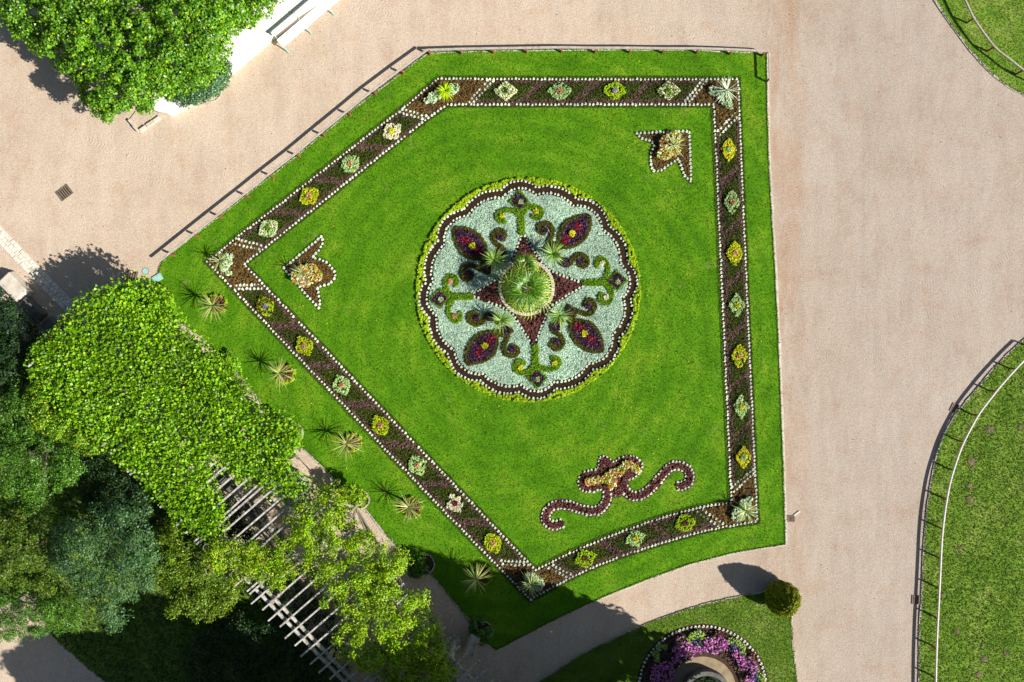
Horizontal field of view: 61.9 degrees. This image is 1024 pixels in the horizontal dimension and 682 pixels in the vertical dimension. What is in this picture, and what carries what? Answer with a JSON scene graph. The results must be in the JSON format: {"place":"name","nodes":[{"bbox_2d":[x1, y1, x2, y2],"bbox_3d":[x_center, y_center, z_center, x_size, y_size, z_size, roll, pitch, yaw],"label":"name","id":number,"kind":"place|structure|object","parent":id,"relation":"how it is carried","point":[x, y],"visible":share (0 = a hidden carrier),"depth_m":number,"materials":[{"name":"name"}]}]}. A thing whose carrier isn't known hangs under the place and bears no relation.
{"place":"outdoors","nodes":[
{"label":"outdoors","id":0,"kind":"place"},
{"bbox_2d":[0,226,85,322],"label":"pavement","id":1,"kind":"structure","parent":0,"point":[26,259],"depth_m":39.96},
{"bbox_2d":[130,111,156,128],"bbox_3d":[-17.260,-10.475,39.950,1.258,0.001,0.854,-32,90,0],"label":"bench","id":2,"kind":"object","parent":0,"point":[139,121],"depth_m":39.95,"materials":[{"name":"beige stone"}]},
{"bbox_2d":[0,327,350,681],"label":"lawn","id":3,"kind":"structure","parent":0,"point":[134,640],"depth_m":39.99,"materials":[{"name":"green plant"}]},
{"bbox_2d":[0,285,47,395],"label":"dark shrub","id":4,"kind":"object","parent":3,"relation":"on","point":[8,353],"visible":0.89,"depth_m":38.30,"materials":[{"name":"green plant"}]},
{"bbox_2d":[0,505,57,599],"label":"olive tree","id":5,"kind":"object","parent":3,"relation":"on","point":[7,566],"visible":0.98,"depth_m":37.77,"materials":[{"name":"green plant"}]},
{"bbox_2d":[0,377,87,517],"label":"leafy tree","id":6,"kind":"object","parent":3,"relation":"on","point":[63,473],"visible":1,"depth_m":37.44,"materials":[{"name":"green plant"}]},
{"bbox_2d":[0,584,87,643],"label":"feathery shrub","id":7,"kind":"object","parent":3,"relation":"on","point":[46,609],"visible":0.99,"depth_m":38.50,"materials":[{"name":"green plant"}]},
{"bbox_2d":[14,379,101,458],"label":"golden shrub","id":8,"kind":"object","parent":3,"relation":"on","point":[39,418],"visible":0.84,"depth_m":37.70,"materials":[{"name":"green plant"}]},
{"bbox_2d":[43,485,171,635],"bbox_3d":[-17.543,9.312,37.851,5.665,4.332,5.755,-40,90,0],"label":"blue green tree","id":9,"kind":"object","parent":3,"relation":"on","point":[135,544],"visible":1,"depth_m":36.84,"materials":[{"name":"green plant"}]},
{"bbox_2d":[75,446,173,540],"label":"dark shrub","id":10,"kind":"object","parent":3,"relation":"on","point":[130,486],"visible":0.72,"depth_m":38.70,"materials":[{"name":"green plant"}]},
{"bbox_2d":[144,517,260,623],"bbox_3d":[-13.959,10.336,38.416,5.405,3.205,4.808,0,90,0],"label":"yellow green tree","id":11,"kind":"object","parent":3,"relation":"on","point":[222,603],"visible":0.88,"depth_m":37.56,"materials":[{"name":"green plant"}]},
{"bbox_2d":[183,607,329,681],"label":"dark shrub","id":12,"kind":"object","parent":3,"relation":"on","point":[227,635],"visible":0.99,"depth_m":38.23,"materials":[{"name":"green plant"}]},
{"bbox_2d":[137,0,322,115],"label":"pavement","id":13,"kind":"structure","parent":0,"point":[249,44],"depth_m":39.55,"materials":[{"name":"white concrete"}]},
{"bbox_2d":[124,316,502,681],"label":"path","id":14,"kind":"structure","parent":0,"point":[452,619],"depth_m":39.99,"materials":[{"name":"beige gravel"}]},
{"bbox_2d":[406,552,429,579],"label":"pocket bush","id":15,"kind":"object","parent":14,"relation":"on","point":[415,571],"visible":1,"depth_m":39.35,"materials":[{"name":"green plant"}]},
{"bbox_2d":[463,629,479,657],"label":"stone pillar","id":16,"kind":"structure","parent":14,"relation":"on","point":[471,643],"depth_m":39.10,"materials":[{"name":"grey stone"}]},
{"bbox_2d":[154,49,785,649],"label":"lawn","id":17,"kind":"structure","parent":0,"point":[388,345],"depth_m":39.97,"materials":[{"name":"green plant"}]},
{"bbox_2d":[158,49,430,261],"bbox_3d":[-10.100,-8.606,39.733,15.922,0.535,0.309,-38,90,0],"label":"rail","id":18,"kind":"object","parent":17,"relation":"on","point":[288,158],"visible":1,"depth_m":39.47,"materials":[{"name":"grey metal"}]},
{"bbox_2d":[283,235,334,310],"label":"soil","id":19,"kind":"structure","parent":17,"relation":"on","point":[320,261],"depth_m":39.97,"materials":[{"name":"brown soil"}]},
{"bbox_2d":[290,264,322,287],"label":"lantana planting","id":20,"kind":"object","parent":19,"relation":"on","point":[316,277],"visible":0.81,"depth_m":39.70,"materials":[{"name":"orange plant"}]},
{"bbox_2d":[352,492,368,507],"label":"soil","id":21,"kind":"structure","parent":17,"relation":"on","point":[366,500],"depth_m":39.96,"materials":[{"name":"brown soil"}]},
{"bbox_2d":[330,480,368,512],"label":"pocket bush","id":22,"kind":"object","parent":21,"relation":"on","point":[354,491],"visible":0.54,"depth_m":38.92,"materials":[{"name":"green plant"}]},
{"bbox_2d":[283,478,461,681],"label":"wisteria vine","id":23,"kind":"object","parent":21,"relation":"on","point":[385,573],"visible":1,"depth_m":36.71,"materials":[{"name":"green plant"}]},
{"bbox_2d":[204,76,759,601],"bbox_3d":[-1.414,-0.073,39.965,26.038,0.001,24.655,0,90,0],"label":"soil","id":24,"kind":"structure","parent":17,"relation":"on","point":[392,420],"depth_m":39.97,"materials":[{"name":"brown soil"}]},
{"bbox_2d":[256,296,273,316],"bbox_3d":[-11.534,-1.621,39.823,0.927,0.228,0.850,28,90,0],"label":"flower patch","id":25,"kind":"object","parent":24,"relation":"on","point":[267,304],"visible":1,"depth_m":39.81,"materials":[{"name":"yellow plant"}]},
{"bbox_2d":[258,219,277,237],"bbox_3d":[-11.378,-5.259,39.821,0.915,0.223,0.865,0,90,0],"label":"flower patch","id":26,"kind":"object","parent":24,"relation":"on","point":[270,229],"visible":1,"depth_m":39.81,"materials":[{"name":"green plant"}]},
{"bbox_2d":[295,336,312,355],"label":"flower patch","id":27,"kind":"object","parent":24,"relation":"on","point":[302,345],"visible":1,"depth_m":39.81,"materials":[{"name":"yellow plant"}]},
{"bbox_2d":[372,415,389,435],"bbox_3d":[-6.152,3.931,39.816,0.861,0.242,0.873,14,90,0],"label":"flower patch","id":28,"kind":"object","parent":24,"relation":"on","point":[383,425],"visible":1,"depth_m":39.81,"materials":[{"name":"yellow plant"}]},
{"bbox_2d":[209,79,755,596],"bbox_3d":[-1.361,-0.112,39.930,25.587,0.141,24.282,0,90,0],"label":"rust groundcover","id":29,"kind":"object","parent":24,"relation":"on","point":[467,89],"visible":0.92,"depth_m":39.91,"materials":[{"name":"brown plant"}]},
{"bbox_2d":[484,533,501,552],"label":"flower patch","id":30,"kind":"object","parent":24,"relation":"on","point":[490,542],"visible":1,"depth_m":39.81,"materials":[{"name":"yellow plant"}]},
{"bbox_2d":[547,82,571,99],"bbox_3d":[2.236,-11.690,39.822,0.937,0.229,0.879,-41,90,0],"label":"flower patch","id":31,"kind":"object","parent":24,"relation":"on","point":[560,89],"visible":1,"depth_m":39.82,"materials":[{"name":"green plant"}]},
{"bbox_2d":[708,85,732,108],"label":"silver planting","id":32,"kind":"object","parent":24,"relation":"on","point":[727,102],"visible":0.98,"depth_m":39.74,"materials":[{"name":"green plant"}]},
{"bbox_2d":[726,241,742,264],"bbox_3d":[10.408,-4.102,39.816,0.796,0.231,0.983,33,90,0],"label":"flower patch","id":33,"kind":"object","parent":24,"relation":"on","point":[732,252],"visible":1,"depth_m":39.81,"materials":[{"name":"yellow plant"}]},
{"bbox_2d":[206,77,757,600],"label":"edging plants","id":34,"kind":"object","parent":17,"relation":"on","point":[542,325],"visible":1,"depth_m":39.93,"materials":[{"name":"white plant"}]},
{"bbox_2d":[286,132,689,304],"bbox_3d":[-0.958,-5.961,39.931,19.860,0.141,2.896,-19,90,0],"label":"rust groundcover","id":35,"kind":"object","parent":17,"relation":"on","point":[326,267],"visible":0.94,"depth_m":39.92,"materials":[{"name":"brown plant"}]},
{"bbox_2d":[235,79,753,583],"bbox_3d":[-0.821,-0.424,39.935,24.314,0.126,23.647,0,90,0],"label":"bronze groundcover","id":36,"kind":"object","parent":17,"relation":"on","point":[725,179],"visible":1,"depth_m":39.92,"materials":[{"name":"brown plant"}]},
{"bbox_2d":[239,82,751,570],"bbox_3d":[-0.752,-0.678,39.921,24.007,0.149,22.920,0,90,0],"label":"dark green groundcover","id":37,"kind":"object","parent":17,"relation":"on","point":[429,476],"visible":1,"depth_m":39.91,"materials":[{"name":"green plant"}]},
{"bbox_2d":[299,187,318,204],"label":"flower patch","id":38,"kind":"object","parent":37,"relation":"on","point":[306,198],"visible":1,"depth_m":39.81,"materials":[{"name":"yellow plant"}]},
{"bbox_2d":[494,81,517,100],"bbox_3d":[-0.307,-11.683,39.816,0.899,0.218,0.825,-41,90,0],"label":"flower patch","id":39,"kind":"object","parent":37,"relation":"on","point":[508,92],"visible":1,"depth_m":39.81,"materials":[{"name":"beige plant"}]},
{"bbox_2d":[604,81,626,99],"bbox_3d":[4.803,-11.691,39.821,0.986,0.228,0.847,36,90,0],"label":"flower patch","id":40,"kind":"object","parent":37,"relation":"on","point":[615,94],"visible":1,"depth_m":39.82,"materials":[{"name":"yellow plant"}]},
{"bbox_2d":[657,81,679,99],"bbox_3d":[7.307,-11.701,39.819,0.947,0.223,0.818,-38,90,0],"label":"flower patch","id":41,"kind":"object","parent":37,"relation":"on","point":[669,89],"visible":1,"depth_m":39.81,"materials":[{"name":"beige plant"}]},
{"bbox_2d":[417,178,639,400],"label":"soil","id":42,"kind":"structure","parent":17,"relation":"on","point":[575,202],"depth_m":39.97,"materials":[{"name":"brown soil"}]},
{"bbox_2d":[428,273,473,323],"bbox_3d":[-2.722,-1.996,39.841,1.800,0.228,2.086,-44,90,0],"label":"scroll planting","id":43,"kind":"object","parent":42,"relation":"on","point":[441,301],"visible":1,"depth_m":39.83,"materials":[{"name":"green plant"}]},
{"bbox_2d":[452,226,507,281],"bbox_3d":[-1.509,-4.072,39.814,2.645,0.281,2.668,0,90,0],"label":"leaf planting","id":44,"kind":"object","parent":42,"relation":"on","point":[462,237],"visible":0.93,"depth_m":39.81,"materials":[{"name":"purple plant"}]},
{"bbox_2d":[464,310,520,366],"bbox_3d":[-0.915,-0.138,39.811,2.665,0.290,2.665,0,90,0],"label":"leaf planting","id":45,"kind":"object","parent":42,"relation":"on","point":[480,343],"visible":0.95,"depth_m":39.82,"materials":[{"name":"purple plant"}]},
{"bbox_2d":[481,247,507,274],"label":"spiky plant","id":46,"kind":"object","parent":42,"relation":"on","point":[494,258],"visible":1,"depth_m":39.11,"materials":[{"name":"green plant"}]},
{"bbox_2d":[486,306,514,334],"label":"spiky plant","id":47,"kind":"object","parent":42,"relation":"on","point":[502,319],"visible":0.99,"depth_m":39.17,"materials":[{"name":"green plant"}]},
{"bbox_2d":[495,190,544,235],"bbox_3d":[0.359,-5.910,39.840,2.057,0.215,1.764,-44,90,0],"label":"scroll planting","id":48,"kind":"object","parent":42,"relation":"on","point":[518,198],"visible":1,"depth_m":39.83,"materials":[{"name":"green plant"}]},
{"bbox_2d":[498,260,554,315],"bbox_3d":[0.675,-2.500,39.853,2.648,0.243,2.648,0,90,0],"label":"stone ring","id":49,"kind":"object","parent":42,"relation":"on","point":[526,283],"visible":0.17,"depth_m":39.87,"materials":[{"name":"stone"}]},
{"bbox_2d":[496,260,554,321],"bbox_3d":[0.592,-2.333,38.801,2.842,2.167,2.907,0,90,0],"label":"fan palm","id":50,"kind":"object","parent":49,"relation":"in","point":[536,285],"visible":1,"depth_m":38.18,"materials":[{"name":"green plant"}]},
{"bbox_2d":[512,252,539,276],"bbox_3d":[0.657,-3.487,39.394,1.364,0.990,1.250,13,90,0],"label":"fan palm","id":51,"kind":"object","parent":49,"relation":"in","point":[530,261],"visible":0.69,"depth_m":39.10,"materials":[{"name":"green plant"}]},
{"bbox_2d":[428,190,627,389],"bbox_3d":[0.763,-2.400,39.926,9.359,0.139,9.372,0,90,0],"label":"pale groundcover","id":52,"kind":"object","parent":42,"relation":"on","point":[467,330],"visible":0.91,"depth_m":39.90,"materials":[{"name":"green plant"}]},
{"bbox_2d":[475,237,580,342],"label":"maroon groundcover","id":53,"kind":"object","parent":42,"relation":"on","point":[564,283],"visible":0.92,"depth_m":39.89,"materials":[{"name":"red plant"}]},
{"bbox_2d":[415,176,641,401],"bbox_3d":[0.767,-2.405,39.898,10.579,0.210,10.582,0,90,0],"label":"lime groundcover","id":54,"kind":"object","parent":42,"relation":"on","point":[614,222],"visible":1,"depth_m":39.86,"materials":[{"name":"green plant"}]},
{"bbox_2d":[512,344,562,389],"bbox_3d":[1.167,1.098,39.835,2.054,0.228,1.783,-45,90,0],"label":"scroll planting","id":55,"kind":"object","parent":42,"relation":"on","point":[539,380],"visible":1,"depth_m":39.83,"materials":[{"name":"green plant"}]},
{"bbox_2d":[539,239,564,268],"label":"spiky plant","id":56,"kind":"object","parent":42,"relation":"on","point":[553,252],"visible":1,"depth_m":39.16,"materials":[{"name":"green plant"}]},
{"bbox_2d":[536,213,592,268],"bbox_3d":[2.437,-4.662,39.815,2.690,0.284,2.644,0,90,0],"label":"leaf planting","id":57,"kind":"object","parent":42,"relation":"on","point":[579,234],"visible":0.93,"depth_m":39.81,"materials":[{"name":"purple plant"}]},
{"bbox_2d":[549,297,604,353],"bbox_3d":[3.025,-0.728,39.815,2.661,0.283,2.665,0,90,0],"label":"leaf planting","id":58,"kind":"object","parent":42,"relation":"on","point":[591,342],"visible":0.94,"depth_m":39.81,"materials":[{"name":"purple plant"}]},
{"bbox_2d":[582,255,627,305],"bbox_3d":[4.255,-2.801,39.843,2.036,0.216,1.787,44,90,0],"label":"scroll planting","id":59,"kind":"object","parent":42,"relation":"on","point":[620,282],"visible":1,"depth_m":39.83,"materials":[{"name":"green plant"}]},
{"bbox_2d":[539,488,612,530],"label":"soil","id":60,"kind":"structure","parent":17,"relation":"on","point":[552,511],"depth_m":39.96,"materials":[{"name":"brown soil"}]},
{"bbox_2d":[428,46,767,56],"bbox_3d":[3.990,-13.510,39.770,15.782,0.460,0.306,0,90,0],"label":"rail","id":61,"kind":"object","parent":17,"relation":"on","point":[561,48],"visible":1,"depth_m":39.54,"materials":[{"name":"grey metal"}]},
{"bbox_2d":[577,454,642,497],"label":"soil","id":62,"kind":"structure","parent":17,"relation":"on","point":[599,471],"depth_m":39.97,"materials":[{"name":"brown soil"}]},
{"bbox_2d":[584,460,639,488],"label":"lantana planting","id":63,"kind":"object","parent":62,"relation":"on","point":[609,477],"visible":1,"depth_m":39.78,"materials":[{"name":"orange plant"}]},
{"bbox_2d":[542,456,692,529],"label":"maroon groundcover","id":64,"kind":"object","parent":62,"relation":"on","point":[626,475],"visible":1,"depth_m":39.90,"materials":[{"name":"red plant"}]},
{"bbox_2d":[618,459,695,501],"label":"soil","id":65,"kind":"structure","parent":17,"relation":"on","point":[663,481],"depth_m":39.96,"materials":[{"name":"brown soil"}]},
{"bbox_2d":[634,130,691,181],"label":"soil","id":66,"kind":"structure","parent":17,"relation":"on","point":[669,164],"depth_m":39.97,"materials":[{"name":"brown soil"}]},
{"bbox_2d":[656,130,681,159],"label":"lantana planting","id":67,"kind":"object","parent":66,"relation":"on","point":[665,145],"visible":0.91,"depth_m":39.69,"materials":[{"name":"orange plant"}]},
{"label":"soil","id":68,"kind":"structure","parent":17,"relation":"on","visible":0},
{"bbox_2d":[329,428,363,458],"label":"spiky plant","id":69,"kind":"object","parent":68,"relation":"on","point":[347,444],"visible":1,"depth_m":39.00,"materials":[{"name":"green plant"}]},
{"label":"soil","id":70,"kind":"structure","parent":17,"relation":"on","visible":0},
{"bbox_2d":[459,561,491,595],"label":"spiky plant","id":71,"kind":"object","parent":70,"relation":"on","point":[476,577],"visible":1,"depth_m":39.00,"materials":[{"name":"green plant"}]},
{"bbox_2d":[470,564,492,585],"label":"round planting","id":72,"kind":"object","parent":70,"relation":"on","point":[485,581],"visible":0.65,"depth_m":39.83,"materials":[{"name":"green plant"}]},
{"bbox_2d":[0,0,1023,681],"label":"ground","id":73,"kind":"structure","parent":0,"point":[924,298],"depth_m":40.00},
{"bbox_2d":[0,271,33,302],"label":"stone block","id":74,"kind":"structure","parent":73,"relation":"on","point":[17,287],"depth_m":39.45,"materials":[{"name":"beige stone"}]},
{"bbox_2d":[19,296,47,322],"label":"stone block","id":75,"kind":"structure","parent":73,"relation":"on","point":[31,305],"depth_m":39.51,"materials":[{"name":"grey stone"}]},
{"bbox_2d":[0,0,284,124],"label":"broadleaf tree","id":76,"kind":"object","parent":73,"relation":"on","point":[221,19],"visible":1,"depth_m":36.11,"materials":[{"name":"green plant"}]},
{"bbox_2d":[173,59,233,109],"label":"ivy shrub","id":77,"kind":"object","parent":73,"relation":"on","point":[213,90],"visible":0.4,"depth_m":38.49,"materials":[{"name":"green plant"}]},
{"bbox_2d":[202,525,300,593],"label":"wisteria vine","id":78,"kind":"object","parent":73,"relation":"on","point":[253,565],"visible":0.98,"depth_m":37.01,"materials":[{"name":"green plant"}]},
{"bbox_2d":[28,284,493,681],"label":"pergola","id":79,"kind":"object","parent":73,"relation":"on","point":[454,639],"visible":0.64,"depth_m":37.34,"materials":[{"name":"wood"}]},
{"bbox_2d":[23,270,320,547],"bbox_3d":[-14.713,3.258,38.396,13.894,3.218,7.544,44,90,0],"label":"grape vine","id":80,"kind":"object","parent":79,"relation":"attached to","point":[206,361],"visible":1,"depth_m":37.14,"materials":[{"name":"green plant"}]},
{"bbox_2d":[365,633,456,681],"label":"grape vine","id":81,"kind":"object","parent":79,"relation":"attached to","point":[381,646],"visible":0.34,"depth_m":37.36,"materials":[{"name":"green plant"}]},
{"bbox_2d":[178,482,351,673],"bbox_3d":[-11.696,10.641,39.345,2.898,1.361,12.721,-41,90,0],"label":"dark shrub","id":82,"kind":"object","parent":73,"relation":"on","point":[249,534],"visible":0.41,"depth_m":39.02,"materials":[{"name":"green plant"}]},
{"bbox_2d":[201,458,364,626],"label":"beam","id":83,"kind":"structure","parent":73,"relation":"on","point":[239,494],"depth_m":39.56,"materials":[{"name":"grey wood"}]},
{"bbox_2d":[271,0,338,52],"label":"park bench","id":84,"kind":"object","parent":73,"relation":"on","point":[323,6],"visible":0.99,"depth_m":39.54,"materials":[{"name":"white paint"}]},
{"bbox_2d":[179,321,471,622],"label":"kerb","id":85,"kind":"structure","parent":73,"relation":"on","point":[380,528],"depth_m":39.95,"materials":[{"name":"stone"}]},
{"bbox_2d":[468,617,493,646],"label":"pocket bush","id":86,"kind":"object","parent":73,"relation":"on","point":[484,634],"visible":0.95,"depth_m":39.46,"materials":[{"name":"green plant"}]},
{"bbox_2d":[430,49,761,53],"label":"kerb","id":87,"kind":"structure","parent":73,"relation":"on","point":[586,49],"depth_m":39.96,"materials":[{"name":"stone"}]},
{"bbox_2d":[497,544,785,650],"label":"kerb","id":88,"kind":"structure","parent":73,"relation":"on","point":[639,583],"depth_m":39.95,"materials":[{"name":"stone"}]},
{"bbox_2d":[538,591,764,681],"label":"kerb","id":89,"kind":"structure","parent":73,"relation":"on","point":[652,621],"depth_m":39.95,"materials":[{"name":"stone"}]},
{"bbox_2d":[766,51,786,544],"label":"kerb","id":90,"kind":"structure","parent":73,"relation":"on","point":[777,305],"depth_m":39.95,"materials":[{"name":"concrete"}]},
{"bbox_2d":[764,580,801,617],"bbox_3d":[12.432,11.822,38.921,1.648,2.220,1.671,0,90,0],"label":"clipped yew","id":91,"kind":"object","parent":73,"relation":"on","point":[782,598],"visible":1,"depth_m":38.59,"materials":[{"name":"green plant"}]},
{"bbox_2d":[918,340,1023,681],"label":"kerb","id":92,"kind":"structure","parent":73,"relation":"on","point":[937,450],"depth_m":39.96,"materials":[{"name":"stone"}]},
{"bbox_2d":[542,593,796,681],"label":"lawn","id":93,"kind":"structure","parent":0,"point":[647,649],"depth_m":39.97,"materials":[{"name":"green plant"}]},
{"bbox_2d":[540,592,797,681],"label":"lawn edging","id":94,"kind":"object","parent":93,"relation":"on","point":[616,637],"depth_m":39.95,"materials":[{"name":"grey stone"}]},
{"bbox_2d":[636,623,768,681],"bbox_3d":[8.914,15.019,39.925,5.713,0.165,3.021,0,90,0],"label":"flower bed","id":95,"kind":"object","parent":93,"relation":"on","point":[663,652],"visible":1,"depth_m":39.91,"materials":[{"name":"brown soil"}]},
{"bbox_2d":[650,660,675,681],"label":"pink flower mass","id":96,"kind":"object","parent":95,"relation":"on","point":[659,675],"visible":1,"depth_m":39.72,"materials":[{"name":"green plant"}]},
{"bbox_2d":[670,633,693,663],"bbox_3d":[7.927,14.341,39.751,1.120,0.355,1.425,0,90,0],"label":"pink flower mass","id":97,"kind":"object","parent":95,"relation":"on","point":[680,650],"visible":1,"depth_m":39.72,"materials":[{"name":"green plant"}]},
{"bbox_2d":[690,634,728,654],"bbox_3d":[9.199,14.136,39.744,1.819,0.363,0.981,0,90,0],"label":"pink flower mass","id":98,"kind":"object","parent":95,"relation":"on","point":[710,643],"visible":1,"depth_m":39.71,"materials":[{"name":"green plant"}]},
{"bbox_2d":[731,650,757,681],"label":"pink flower mass","id":99,"kind":"object","parent":95,"relation":"on","point":[735,654],"visible":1,"depth_m":39.71,"materials":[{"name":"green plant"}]},
{"bbox_2d":[673,657,734,681],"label":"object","id":100,"kind":"structure","parent":0,"point":[684,670],"depth_m":39.96,"materials":[{"name":"beige stone"}]},
{"bbox_2d":[683,668,726,681],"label":"stone basin","id":101,"kind":"object","parent":100,"relation":"on","point":[704,675],"visible":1,"depth_m":39.58,"materials":[{"name":"stone"}]},
{"bbox_2d":[919,342,1023,681],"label":"lawn","id":102,"kind":"structure","parent":0,"point":[977,664],"depth_m":39.97,"materials":[{"name":"green plant"}]},
{"bbox_2d":[918,339,1023,681],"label":"fence","id":103,"kind":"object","parent":102,"relation":"on","point":[930,497],"depth_m":39.95,"materials":[{"name":"black metal"}]},
{"bbox_2d":[929,359,1023,681],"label":"rail","id":104,"kind":"object","parent":102,"relation":"on","point":[950,481],"visible":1,"depth_m":39.34,"materials":[{"name":"metal"}]},
{"bbox_2d":[936,0,1023,92],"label":"lawn","id":105,"kind":"structure","parent":0,"point":[966,31],"depth_m":39.97,"materials":[{"name":"green plant"}]},
{"bbox_2d":[964,0,1023,74],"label":"rail","id":106,"kind":"object","parent":105,"relation":"on","point":[988,38],"visible":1,"depth_m":39.34,"materials":[{"name":"grey metal"}]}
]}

